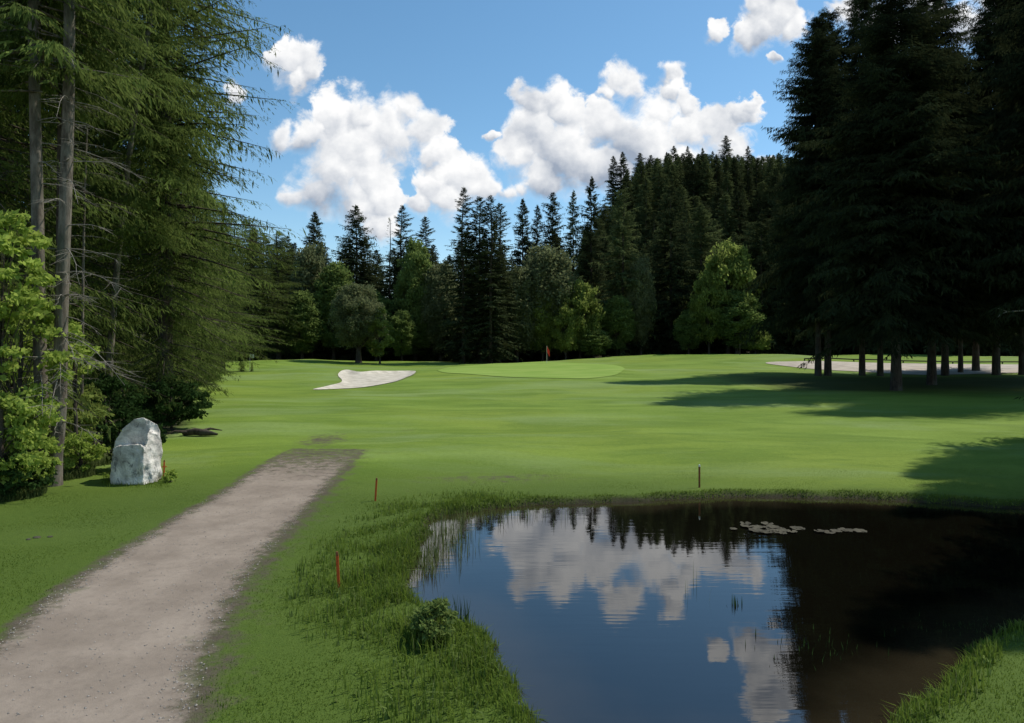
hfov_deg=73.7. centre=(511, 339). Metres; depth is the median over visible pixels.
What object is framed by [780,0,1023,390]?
spruce tree
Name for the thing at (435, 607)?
shrub
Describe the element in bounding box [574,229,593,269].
spruce tree
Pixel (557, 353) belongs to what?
undergrowth tree
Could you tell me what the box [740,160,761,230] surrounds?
spruce tree
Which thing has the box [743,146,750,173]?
spruce tree
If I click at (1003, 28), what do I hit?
spruce tree
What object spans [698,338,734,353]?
undergrowth tree
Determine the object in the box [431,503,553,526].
reed clump
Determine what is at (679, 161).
spruce tree
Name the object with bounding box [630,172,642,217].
spruce tree
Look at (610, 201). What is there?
spruce tree
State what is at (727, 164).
spruce tree
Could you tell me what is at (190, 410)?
shrub
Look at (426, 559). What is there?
reed clump
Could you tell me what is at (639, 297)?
broadleaf tree
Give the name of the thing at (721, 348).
undergrowth tree
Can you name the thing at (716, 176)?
spruce tree
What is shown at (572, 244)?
spruce tree
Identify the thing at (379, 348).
broadleaf tree
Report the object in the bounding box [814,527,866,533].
water lily
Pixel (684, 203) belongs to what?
spruce tree
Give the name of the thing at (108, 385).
shrub
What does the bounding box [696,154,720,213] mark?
spruce tree
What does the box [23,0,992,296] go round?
sky
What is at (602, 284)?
spruce tree
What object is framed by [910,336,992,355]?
spruce tree
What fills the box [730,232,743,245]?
spruce tree
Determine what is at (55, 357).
sapling
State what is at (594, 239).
spruce tree
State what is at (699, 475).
marker stake
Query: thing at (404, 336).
broadleaf tree
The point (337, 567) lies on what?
marker stake
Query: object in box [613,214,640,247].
spruce tree
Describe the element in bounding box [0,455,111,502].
edge weeds
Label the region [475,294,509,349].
broadleaf tree
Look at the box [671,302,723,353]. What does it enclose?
undergrowth tree
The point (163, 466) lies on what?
marker stake
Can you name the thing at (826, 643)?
reed clump
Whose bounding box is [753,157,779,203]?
spruce tree
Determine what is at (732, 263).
broadleaf tree
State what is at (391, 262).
spruce tree
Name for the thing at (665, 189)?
spruce tree
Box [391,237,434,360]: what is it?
broadleaf tree
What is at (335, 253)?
spruce tree
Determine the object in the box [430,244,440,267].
spruce tree
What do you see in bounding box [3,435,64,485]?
shrub
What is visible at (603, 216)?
spruce tree
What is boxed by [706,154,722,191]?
spruce tree
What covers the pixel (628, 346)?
undergrowth tree
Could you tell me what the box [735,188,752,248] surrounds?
spruce tree
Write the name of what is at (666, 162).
spruce tree
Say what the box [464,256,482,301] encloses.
spruce tree
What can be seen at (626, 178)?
spruce tree
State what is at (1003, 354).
spruce tree
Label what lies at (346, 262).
spruce tree
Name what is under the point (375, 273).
spruce tree
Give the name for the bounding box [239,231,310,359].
spruce tree
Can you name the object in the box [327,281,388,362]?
round tree
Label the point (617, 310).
broadleaf tree
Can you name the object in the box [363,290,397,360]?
broadleaf tree
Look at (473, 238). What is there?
spruce tree
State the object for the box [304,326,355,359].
undergrowth tree
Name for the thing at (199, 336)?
spruce tree
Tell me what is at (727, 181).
spruce tree
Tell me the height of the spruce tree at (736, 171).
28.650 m
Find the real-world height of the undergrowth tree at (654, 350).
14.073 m
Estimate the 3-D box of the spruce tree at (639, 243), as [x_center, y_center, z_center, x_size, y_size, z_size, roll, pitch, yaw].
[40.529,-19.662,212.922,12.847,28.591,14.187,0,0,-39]
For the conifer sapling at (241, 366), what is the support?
on the ground at (664, 412)
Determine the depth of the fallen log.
31.96 m
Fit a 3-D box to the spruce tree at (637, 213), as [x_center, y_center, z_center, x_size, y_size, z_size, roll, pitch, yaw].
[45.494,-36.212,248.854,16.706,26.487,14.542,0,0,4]
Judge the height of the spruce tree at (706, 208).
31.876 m
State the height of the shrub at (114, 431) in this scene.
2.242 m
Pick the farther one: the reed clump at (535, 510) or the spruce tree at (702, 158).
the spruce tree at (702, 158)
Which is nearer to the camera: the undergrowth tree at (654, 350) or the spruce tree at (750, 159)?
the undergrowth tree at (654, 350)
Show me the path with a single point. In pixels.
(65, 654)
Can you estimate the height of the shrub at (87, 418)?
3.738 m
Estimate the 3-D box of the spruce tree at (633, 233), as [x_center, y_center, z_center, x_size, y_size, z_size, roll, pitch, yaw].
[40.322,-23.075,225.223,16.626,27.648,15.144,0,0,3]
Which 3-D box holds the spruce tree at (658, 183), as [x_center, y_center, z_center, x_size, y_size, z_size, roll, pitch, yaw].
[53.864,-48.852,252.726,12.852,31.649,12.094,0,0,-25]
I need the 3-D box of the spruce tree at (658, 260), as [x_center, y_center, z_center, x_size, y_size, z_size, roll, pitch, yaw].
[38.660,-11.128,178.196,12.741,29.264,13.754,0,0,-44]
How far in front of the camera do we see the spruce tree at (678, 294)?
150.78 m
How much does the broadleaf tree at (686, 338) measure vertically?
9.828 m
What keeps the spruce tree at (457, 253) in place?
on the ground at (664, 412)
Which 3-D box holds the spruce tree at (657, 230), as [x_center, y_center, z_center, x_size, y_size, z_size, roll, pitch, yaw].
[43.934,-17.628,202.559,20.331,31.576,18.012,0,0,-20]
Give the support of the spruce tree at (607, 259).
on the ground at (664, 412)
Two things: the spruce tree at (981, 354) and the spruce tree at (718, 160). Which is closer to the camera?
the spruce tree at (981, 354)
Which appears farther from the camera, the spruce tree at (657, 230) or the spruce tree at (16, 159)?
the spruce tree at (657, 230)
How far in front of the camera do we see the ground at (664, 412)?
25.77 m
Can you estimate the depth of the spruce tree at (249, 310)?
135.68 m
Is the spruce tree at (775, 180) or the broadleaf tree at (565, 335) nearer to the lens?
the broadleaf tree at (565, 335)
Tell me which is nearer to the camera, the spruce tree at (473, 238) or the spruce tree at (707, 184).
the spruce tree at (473, 238)
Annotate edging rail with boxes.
[804,358,1017,363]
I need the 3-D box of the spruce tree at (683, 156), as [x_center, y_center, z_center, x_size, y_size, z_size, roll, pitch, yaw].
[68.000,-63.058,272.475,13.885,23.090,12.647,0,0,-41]
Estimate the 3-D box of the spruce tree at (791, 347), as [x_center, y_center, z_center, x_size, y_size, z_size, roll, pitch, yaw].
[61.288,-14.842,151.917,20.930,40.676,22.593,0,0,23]
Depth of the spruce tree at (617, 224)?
245.26 m
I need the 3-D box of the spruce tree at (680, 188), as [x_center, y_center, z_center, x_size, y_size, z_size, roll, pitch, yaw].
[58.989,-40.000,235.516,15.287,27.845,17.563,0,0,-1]
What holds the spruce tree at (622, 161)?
on the ground at (664, 412)
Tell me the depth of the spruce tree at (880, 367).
89.25 m
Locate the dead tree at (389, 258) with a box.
[380,218,395,298]
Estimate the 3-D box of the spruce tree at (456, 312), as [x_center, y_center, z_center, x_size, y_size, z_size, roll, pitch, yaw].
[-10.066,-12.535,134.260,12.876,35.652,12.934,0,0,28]
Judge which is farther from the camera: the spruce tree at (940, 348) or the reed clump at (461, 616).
the spruce tree at (940, 348)
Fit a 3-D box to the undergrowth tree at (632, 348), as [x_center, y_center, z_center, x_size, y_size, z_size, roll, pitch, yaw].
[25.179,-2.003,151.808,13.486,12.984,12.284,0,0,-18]
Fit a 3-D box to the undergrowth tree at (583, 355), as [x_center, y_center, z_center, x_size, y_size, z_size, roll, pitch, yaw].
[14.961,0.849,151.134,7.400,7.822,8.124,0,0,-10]
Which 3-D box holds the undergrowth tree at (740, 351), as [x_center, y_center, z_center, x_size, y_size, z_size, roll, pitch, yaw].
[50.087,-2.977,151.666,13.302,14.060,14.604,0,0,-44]
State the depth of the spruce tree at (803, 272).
84.10 m
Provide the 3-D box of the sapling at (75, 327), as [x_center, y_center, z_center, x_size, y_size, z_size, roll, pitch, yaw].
[-14.918,1.994,23.407,1.673,5.483,1.735,0,0,-16]
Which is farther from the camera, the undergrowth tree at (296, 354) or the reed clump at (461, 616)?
the undergrowth tree at (296, 354)
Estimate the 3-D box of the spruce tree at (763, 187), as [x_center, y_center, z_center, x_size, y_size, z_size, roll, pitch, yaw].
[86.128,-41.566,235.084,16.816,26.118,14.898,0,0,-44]
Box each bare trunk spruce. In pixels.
[0,0,157,470]
[22,0,248,434]
[53,129,135,424]
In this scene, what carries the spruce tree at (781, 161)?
on the ground at (664, 412)
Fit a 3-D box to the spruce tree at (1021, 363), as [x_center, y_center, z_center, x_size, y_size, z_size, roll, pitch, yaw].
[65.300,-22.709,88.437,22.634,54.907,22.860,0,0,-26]
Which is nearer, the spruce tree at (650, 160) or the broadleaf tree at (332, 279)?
the broadleaf tree at (332, 279)
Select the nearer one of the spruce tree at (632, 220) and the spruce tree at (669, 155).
the spruce tree at (632, 220)
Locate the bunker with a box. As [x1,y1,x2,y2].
[314,370,415,389]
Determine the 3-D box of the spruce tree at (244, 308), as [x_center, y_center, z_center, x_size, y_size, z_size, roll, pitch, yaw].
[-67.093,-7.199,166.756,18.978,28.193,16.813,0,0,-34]
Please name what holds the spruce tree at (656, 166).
on the ground at (664, 412)
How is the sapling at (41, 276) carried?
on the ground at (664, 412)
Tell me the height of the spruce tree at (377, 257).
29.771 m
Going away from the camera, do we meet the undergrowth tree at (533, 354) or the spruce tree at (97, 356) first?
the spruce tree at (97, 356)
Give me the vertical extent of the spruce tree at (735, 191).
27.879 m
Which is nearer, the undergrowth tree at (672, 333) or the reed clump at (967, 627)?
the reed clump at (967, 627)
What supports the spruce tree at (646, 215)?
on the ground at (664, 412)
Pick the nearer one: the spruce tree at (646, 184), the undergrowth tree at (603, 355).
the undergrowth tree at (603, 355)
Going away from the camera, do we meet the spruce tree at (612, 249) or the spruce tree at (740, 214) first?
the spruce tree at (612, 249)
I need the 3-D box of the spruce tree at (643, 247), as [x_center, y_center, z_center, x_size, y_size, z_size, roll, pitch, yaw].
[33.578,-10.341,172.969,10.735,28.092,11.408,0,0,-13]
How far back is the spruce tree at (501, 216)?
136.36 m
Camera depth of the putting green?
96.39 m
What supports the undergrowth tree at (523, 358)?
on the ground at (664, 412)
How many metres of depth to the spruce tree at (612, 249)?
191.54 m
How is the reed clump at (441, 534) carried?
in the pond water
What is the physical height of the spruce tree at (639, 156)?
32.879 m
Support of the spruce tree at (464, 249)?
on the ground at (664, 412)
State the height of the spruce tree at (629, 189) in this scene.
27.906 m
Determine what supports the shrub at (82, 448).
on the ground at (664, 412)
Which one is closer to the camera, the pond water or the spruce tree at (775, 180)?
the pond water
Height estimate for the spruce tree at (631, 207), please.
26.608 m
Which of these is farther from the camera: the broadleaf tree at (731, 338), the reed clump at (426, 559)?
the broadleaf tree at (731, 338)
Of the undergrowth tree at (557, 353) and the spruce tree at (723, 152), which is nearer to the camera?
the undergrowth tree at (557, 353)
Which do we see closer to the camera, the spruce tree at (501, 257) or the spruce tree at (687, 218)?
the spruce tree at (501, 257)
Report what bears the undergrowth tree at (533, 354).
on the ground at (664, 412)
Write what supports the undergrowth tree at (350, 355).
on the ground at (664, 412)
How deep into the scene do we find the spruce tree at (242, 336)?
79.11 m
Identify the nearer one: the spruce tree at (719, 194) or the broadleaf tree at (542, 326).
the broadleaf tree at (542, 326)
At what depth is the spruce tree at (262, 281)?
169.64 m
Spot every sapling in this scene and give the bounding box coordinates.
[0,209,61,387]
[0,298,90,466]
[52,319,105,467]
[237,358,247,371]
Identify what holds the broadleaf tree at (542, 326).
on the ground at (664, 412)
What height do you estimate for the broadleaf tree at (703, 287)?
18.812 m
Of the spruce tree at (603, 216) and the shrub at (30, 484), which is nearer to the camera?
the shrub at (30, 484)
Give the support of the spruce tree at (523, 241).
on the ground at (664, 412)
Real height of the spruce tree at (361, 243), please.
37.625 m
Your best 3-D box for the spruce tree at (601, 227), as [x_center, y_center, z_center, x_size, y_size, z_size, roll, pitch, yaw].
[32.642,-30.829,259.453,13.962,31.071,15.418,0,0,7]
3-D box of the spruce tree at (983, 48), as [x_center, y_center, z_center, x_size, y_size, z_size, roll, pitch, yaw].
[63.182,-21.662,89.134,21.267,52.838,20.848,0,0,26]
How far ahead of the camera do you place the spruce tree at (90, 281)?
29.70 m
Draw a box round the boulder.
[110,418,162,484]
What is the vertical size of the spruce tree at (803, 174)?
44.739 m
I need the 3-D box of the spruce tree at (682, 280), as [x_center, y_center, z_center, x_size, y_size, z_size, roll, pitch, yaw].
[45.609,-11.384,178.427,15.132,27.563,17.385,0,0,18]
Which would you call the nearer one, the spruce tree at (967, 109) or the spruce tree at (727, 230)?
the spruce tree at (967, 109)
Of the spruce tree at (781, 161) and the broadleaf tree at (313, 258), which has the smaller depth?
the broadleaf tree at (313, 258)
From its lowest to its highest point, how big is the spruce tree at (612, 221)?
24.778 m
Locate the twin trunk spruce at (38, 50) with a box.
[0,0,198,486]
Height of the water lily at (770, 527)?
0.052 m
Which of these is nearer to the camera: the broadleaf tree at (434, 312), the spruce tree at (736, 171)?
the broadleaf tree at (434, 312)
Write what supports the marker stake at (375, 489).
on the ground at (664, 412)
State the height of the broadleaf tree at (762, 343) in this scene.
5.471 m
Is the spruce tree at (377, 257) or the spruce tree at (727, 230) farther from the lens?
the spruce tree at (727, 230)
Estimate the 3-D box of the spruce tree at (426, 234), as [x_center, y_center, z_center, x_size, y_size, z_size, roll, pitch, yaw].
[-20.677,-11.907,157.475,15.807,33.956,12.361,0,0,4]
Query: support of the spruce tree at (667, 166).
on the ground at (664, 412)
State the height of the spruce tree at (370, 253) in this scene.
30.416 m
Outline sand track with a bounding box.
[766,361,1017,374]
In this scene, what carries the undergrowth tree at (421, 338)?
on the ground at (664, 412)
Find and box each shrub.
[0,390,65,495]
[0,454,57,498]
[1,307,83,442]
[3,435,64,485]
[4,373,114,451]
[63,431,111,471]
[67,373,151,444]
[98,412,167,460]
[126,373,213,429]
[161,469,177,481]
[409,596,457,641]
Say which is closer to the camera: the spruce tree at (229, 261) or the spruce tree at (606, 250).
the spruce tree at (229, 261)
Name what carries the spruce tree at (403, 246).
on the ground at (664, 412)
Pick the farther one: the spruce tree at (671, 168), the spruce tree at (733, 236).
the spruce tree at (671, 168)
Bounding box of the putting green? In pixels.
[438,362,624,377]
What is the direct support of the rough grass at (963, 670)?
on the ground at (664, 412)
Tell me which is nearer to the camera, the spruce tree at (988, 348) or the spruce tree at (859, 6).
the spruce tree at (859, 6)
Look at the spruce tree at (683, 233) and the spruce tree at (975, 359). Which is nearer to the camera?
the spruce tree at (975, 359)
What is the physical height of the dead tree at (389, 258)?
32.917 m
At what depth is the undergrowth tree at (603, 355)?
149.21 m
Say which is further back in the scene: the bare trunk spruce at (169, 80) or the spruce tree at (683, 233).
the spruce tree at (683, 233)
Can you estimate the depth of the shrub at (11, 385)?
24.91 m
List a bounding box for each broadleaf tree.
[278,289,328,358]
[287,241,331,358]
[309,260,355,359]
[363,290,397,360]
[366,306,394,363]
[387,310,417,360]
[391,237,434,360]
[417,259,461,361]
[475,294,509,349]
[501,263,538,362]
[521,242,584,360]
[527,298,557,360]
[550,303,579,359]
[559,278,605,358]
[577,329,612,357]
[598,294,637,355]
[626,254,656,354]
[673,309,703,353]
[686,267,728,353]
[699,237,763,353]
[710,289,766,353]
[738,330,771,353]
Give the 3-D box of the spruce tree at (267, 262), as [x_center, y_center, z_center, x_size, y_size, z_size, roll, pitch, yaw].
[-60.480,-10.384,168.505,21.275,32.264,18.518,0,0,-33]
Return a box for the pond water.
[406,497,1023,722]
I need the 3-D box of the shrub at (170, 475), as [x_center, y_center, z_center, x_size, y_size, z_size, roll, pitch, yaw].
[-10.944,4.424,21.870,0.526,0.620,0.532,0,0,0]
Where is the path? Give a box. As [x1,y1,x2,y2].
[0,449,352,722]
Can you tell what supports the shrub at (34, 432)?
on the ground at (664, 412)
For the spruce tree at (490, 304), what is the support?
on the ground at (664, 412)
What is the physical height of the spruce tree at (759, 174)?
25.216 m
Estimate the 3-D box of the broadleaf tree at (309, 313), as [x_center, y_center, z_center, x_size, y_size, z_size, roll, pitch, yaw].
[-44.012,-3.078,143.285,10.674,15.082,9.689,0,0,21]
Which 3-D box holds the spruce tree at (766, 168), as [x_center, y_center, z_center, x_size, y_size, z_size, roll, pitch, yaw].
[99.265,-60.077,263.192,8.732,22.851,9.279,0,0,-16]
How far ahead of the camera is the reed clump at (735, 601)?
12.03 m
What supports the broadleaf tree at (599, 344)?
on the ground at (664, 412)
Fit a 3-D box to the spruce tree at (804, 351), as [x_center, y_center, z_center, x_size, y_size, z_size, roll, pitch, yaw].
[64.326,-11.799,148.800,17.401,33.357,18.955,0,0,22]
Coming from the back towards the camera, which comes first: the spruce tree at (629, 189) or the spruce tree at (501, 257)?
the spruce tree at (629, 189)
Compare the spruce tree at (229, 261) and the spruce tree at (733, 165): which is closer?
the spruce tree at (229, 261)
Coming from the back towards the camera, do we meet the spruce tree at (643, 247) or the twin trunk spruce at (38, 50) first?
the spruce tree at (643, 247)
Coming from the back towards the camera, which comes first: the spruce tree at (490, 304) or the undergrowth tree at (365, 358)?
the undergrowth tree at (365, 358)
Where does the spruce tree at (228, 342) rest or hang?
on the ground at (664, 412)
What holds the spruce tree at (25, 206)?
on the ground at (664, 412)
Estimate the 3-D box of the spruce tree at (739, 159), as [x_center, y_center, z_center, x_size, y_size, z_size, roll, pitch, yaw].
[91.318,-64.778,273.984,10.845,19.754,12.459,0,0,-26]
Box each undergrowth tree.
[257,301,315,359]
[283,348,306,359]
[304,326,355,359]
[320,343,378,360]
[342,345,386,360]
[347,312,395,360]
[381,331,434,360]
[400,312,433,355]
[417,336,455,361]
[466,348,514,362]
[510,346,541,362]
[519,346,544,361]
[550,348,564,360]
[563,349,590,358]
[586,301,623,356]
[598,329,649,356]
[601,331,650,356]
[633,300,679,354]
[659,310,685,353]
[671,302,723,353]
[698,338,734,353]
[706,340,733,353]
[716,340,750,353]
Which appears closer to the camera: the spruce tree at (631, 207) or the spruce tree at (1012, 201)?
the spruce tree at (1012, 201)
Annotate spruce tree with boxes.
[0,0,195,412]
[0,1,193,466]
[1,6,213,393]
[1,9,261,409]
[1,106,151,391]
[7,0,306,426]
[87,58,280,401]
[121,148,264,372]
[173,168,266,392]
[174,201,295,369]
[201,183,260,353]
[210,220,302,361]
[228,254,263,359]
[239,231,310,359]
[240,234,268,358]
[242,234,285,359]
[247,236,298,357]
[270,242,295,355]
[294,211,329,358]
[327,204,387,359]
[329,237,366,282]
[339,252,354,278]
[353,240,382,290]
[365,249,390,294]
[367,265,383,294]
[372,248,399,313]
[375,205,417,359]
[391,249,406,356]
[415,216,436,358]
[430,187,488,363]
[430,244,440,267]
[451,196,511,363]
[451,233,481,290]
[451,240,477,310]
[462,195,524,363]
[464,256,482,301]
[469,203,523,362]
[488,241,511,284]
[506,199,535,268]
[530,205,547,252]
[537,192,574,357]
[563,190,588,357]
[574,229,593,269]
[575,177,608,356]
[588,188,662,356]
[593,220,609,242]
[593,234,618,297]
[594,204,613,242]
[594,230,606,258]
[594,236,618,288]
[594,264,609,298]
[598,156,623,225]
[606,186,616,230]
[608,151,629,202]
[608,210,615,235]
[608,244,627,292]
[610,210,631,235]
[613,187,636,233]
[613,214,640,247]
[616,169,634,207]
[622,194,637,227]
[627,153,646,186]
[627,161,650,212]
[627,230,640,250]
[629,204,644,246]
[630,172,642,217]
[631,232,646,263]
[634,177,661,242]
[636,191,656,249]
[639,158,665,213]
[639,244,660,350]
[641,186,705,353]
[643,155,654,173]
[645,162,652,185]
[647,166,668,240]
[647,226,669,270]
[649,242,672,332]
[652,178,674,244]
[655,164,683,221]
[661,153,673,172]
[662,157,669,181]
[663,159,680,193]
[667,203,727,353]
[669,245,688,300]
[669,245,696,311]
[671,146,676,161]
[672,226,692,267]
[673,185,696,230]
[675,153,704,210]
[676,153,692,195]
[676,158,685,186]
[676,164,717,244]
[677,187,695,240]
[678,209,693,247]
[686,201,724,264]
[688,195,703,239]
[692,159,717,226]
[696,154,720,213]
[702,219,723,262]
[704,187,732,247]
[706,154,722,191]
[710,156,723,217]
[714,171,736,228]
[715,191,745,245]
[717,155,737,187]
[717,159,724,185]
[718,136,732,176]
[723,155,748,220]
[725,158,748,232]
[726,190,751,255]
[726,214,809,354]
[730,186,752,262]
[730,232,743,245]
[735,15,867,375]
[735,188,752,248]
[736,155,745,189]
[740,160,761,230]
[741,155,761,208]
[742,221,760,255]
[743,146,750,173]
[745,189,767,251]
[746,158,768,210]
[748,169,781,228]
[748,236,765,275]
[751,180,774,234]
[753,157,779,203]
[753,187,824,355]
[757,156,766,179]
[757,174,799,352]
[762,154,772,206]
[764,6,886,375]
[771,290,839,355]
[775,153,786,175]
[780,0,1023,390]
[793,327,850,354]
[795,0,912,375]
[823,0,1023,384]
[860,15,946,375]
[886,95,1016,370]
[901,51,1020,375]
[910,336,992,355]
[913,330,992,372]
[917,0,1023,349]
[917,341,986,355]
[919,334,1018,355]
[925,0,1018,374]
[952,0,1023,374]
[957,0,1023,331]
[982,337,1018,355]
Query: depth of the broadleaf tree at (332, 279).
145.41 m
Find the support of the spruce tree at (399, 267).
on the ground at (664, 412)
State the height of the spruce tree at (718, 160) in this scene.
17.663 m
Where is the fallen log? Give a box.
[166,427,221,435]
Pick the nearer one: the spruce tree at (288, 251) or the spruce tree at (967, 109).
the spruce tree at (967, 109)
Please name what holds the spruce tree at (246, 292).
on the ground at (664, 412)
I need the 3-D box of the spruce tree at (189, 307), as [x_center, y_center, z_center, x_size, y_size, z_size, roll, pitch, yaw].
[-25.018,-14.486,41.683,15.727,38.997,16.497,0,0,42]
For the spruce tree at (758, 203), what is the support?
on the ground at (664, 412)
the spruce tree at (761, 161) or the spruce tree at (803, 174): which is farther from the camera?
the spruce tree at (761, 161)
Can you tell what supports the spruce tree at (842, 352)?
on the ground at (664, 412)
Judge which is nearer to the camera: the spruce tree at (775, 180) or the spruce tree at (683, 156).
the spruce tree at (775, 180)
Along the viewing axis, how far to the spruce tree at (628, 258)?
149.35 m
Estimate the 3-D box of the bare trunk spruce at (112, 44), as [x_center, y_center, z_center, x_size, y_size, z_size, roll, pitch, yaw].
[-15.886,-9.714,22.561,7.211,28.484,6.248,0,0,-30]
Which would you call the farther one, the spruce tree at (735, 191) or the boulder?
the spruce tree at (735, 191)
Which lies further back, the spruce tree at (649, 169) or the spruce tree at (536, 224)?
the spruce tree at (649, 169)
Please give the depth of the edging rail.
111.58 m
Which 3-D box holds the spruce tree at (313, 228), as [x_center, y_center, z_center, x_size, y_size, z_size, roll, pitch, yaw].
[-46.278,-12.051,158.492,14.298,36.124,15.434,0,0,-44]
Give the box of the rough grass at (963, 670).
[280,487,1023,722]
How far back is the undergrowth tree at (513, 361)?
148.95 m
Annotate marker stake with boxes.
[161,460,166,476]
[336,551,339,587]
[374,478,377,500]
[698,464,699,487]
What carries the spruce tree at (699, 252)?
on the ground at (664, 412)
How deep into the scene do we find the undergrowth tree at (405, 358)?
150.60 m
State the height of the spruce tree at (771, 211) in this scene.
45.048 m
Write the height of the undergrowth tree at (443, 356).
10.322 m
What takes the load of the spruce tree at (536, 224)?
on the ground at (664, 412)
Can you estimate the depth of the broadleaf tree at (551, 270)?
141.82 m
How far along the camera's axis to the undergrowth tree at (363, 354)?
151.59 m
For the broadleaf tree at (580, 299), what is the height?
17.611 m
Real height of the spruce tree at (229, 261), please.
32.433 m
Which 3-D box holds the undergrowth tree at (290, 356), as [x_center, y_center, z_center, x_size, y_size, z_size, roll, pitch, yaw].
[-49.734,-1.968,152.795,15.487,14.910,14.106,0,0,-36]
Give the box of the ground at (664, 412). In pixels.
[0,216,1023,722]
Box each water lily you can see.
[729,521,804,533]
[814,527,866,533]
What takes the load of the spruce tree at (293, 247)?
on the ground at (664, 412)
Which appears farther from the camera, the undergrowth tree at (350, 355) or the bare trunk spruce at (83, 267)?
the undergrowth tree at (350, 355)
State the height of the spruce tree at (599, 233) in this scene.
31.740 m
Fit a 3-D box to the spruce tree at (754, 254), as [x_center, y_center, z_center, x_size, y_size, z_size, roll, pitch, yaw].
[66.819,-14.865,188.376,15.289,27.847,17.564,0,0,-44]
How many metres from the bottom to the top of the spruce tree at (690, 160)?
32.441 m
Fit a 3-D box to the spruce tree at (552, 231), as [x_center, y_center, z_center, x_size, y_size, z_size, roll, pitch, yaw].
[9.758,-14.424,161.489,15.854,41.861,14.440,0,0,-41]
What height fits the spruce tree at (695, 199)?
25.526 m
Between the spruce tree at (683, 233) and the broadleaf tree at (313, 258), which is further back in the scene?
the spruce tree at (683, 233)
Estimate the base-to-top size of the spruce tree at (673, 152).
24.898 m
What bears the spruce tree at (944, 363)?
on the ground at (664, 412)
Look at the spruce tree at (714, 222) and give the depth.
202.99 m
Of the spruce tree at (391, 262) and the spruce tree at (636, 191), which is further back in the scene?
the spruce tree at (636, 191)
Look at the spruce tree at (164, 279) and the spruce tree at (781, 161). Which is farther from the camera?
the spruce tree at (781, 161)
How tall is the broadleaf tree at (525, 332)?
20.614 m
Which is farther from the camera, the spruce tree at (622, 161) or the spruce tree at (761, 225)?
the spruce tree at (622, 161)
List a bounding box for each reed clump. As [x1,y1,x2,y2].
[401,505,480,567]
[407,536,449,586]
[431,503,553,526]
[443,594,470,622]
[454,502,595,517]
[731,595,741,605]
[745,625,891,661]
[919,612,1007,636]
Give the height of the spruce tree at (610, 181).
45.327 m

